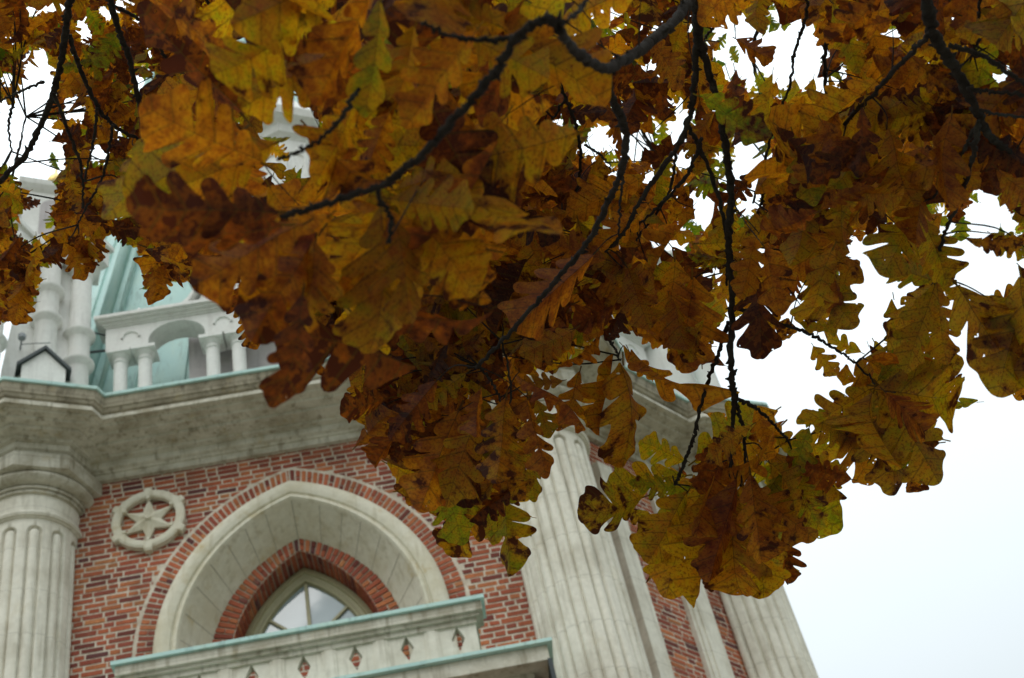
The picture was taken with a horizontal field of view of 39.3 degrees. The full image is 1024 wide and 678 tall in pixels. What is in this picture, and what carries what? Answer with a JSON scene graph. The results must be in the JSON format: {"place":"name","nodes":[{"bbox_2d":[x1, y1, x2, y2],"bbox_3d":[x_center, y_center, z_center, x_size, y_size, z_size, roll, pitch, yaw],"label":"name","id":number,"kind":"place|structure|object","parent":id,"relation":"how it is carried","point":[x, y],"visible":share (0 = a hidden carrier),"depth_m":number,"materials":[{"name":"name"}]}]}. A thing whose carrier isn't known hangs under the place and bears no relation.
{"place":"outdoors","nodes":[
{"label":"outdoors","id":0,"kind":"place"},
{"bbox_2d":[0,38,818,677],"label":"palace tower","id":1,"kind":"structure","parent":0,"point":[178,498],"depth_m":17.77,"materials":[{"name":"brick"}]},
{"bbox_2d":[245,568,372,636],"bbox_3d":[-2.250,4.410,16.625,1.850,4.378,0.100,-9,-45,-5],"label":"window","id":2,"kind":"structure","parent":1,"relation":"in","point":[308,597],"depth_m":17.79,"materials":[{"name":"clear glass"}]},
{"bbox_2d":[0,0,1023,677],"label":"sky","id":3,"kind":"structure","parent":0,"point":[929,583],"materials":[{"name":"white"}]},
{"label":"path","id":4,"kind":"structure","parent":0,"visible":0},
{"bbox_2d":[0,0,240,324],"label":"oak tree","id":5,"kind":"object","parent":4,"relation":"on","point":[108,65],"visible":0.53,"depth_m":2.78,"materials":[{"name":"brown plant"}]},
{"bbox_2d":[96,0,1023,607],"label":"oak tree","id":6,"kind":"object","parent":4,"relation":"on","point":[424,250],"visible":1,"depth_m":1.71,"materials":[{"name":"brown plant"}]}
]}

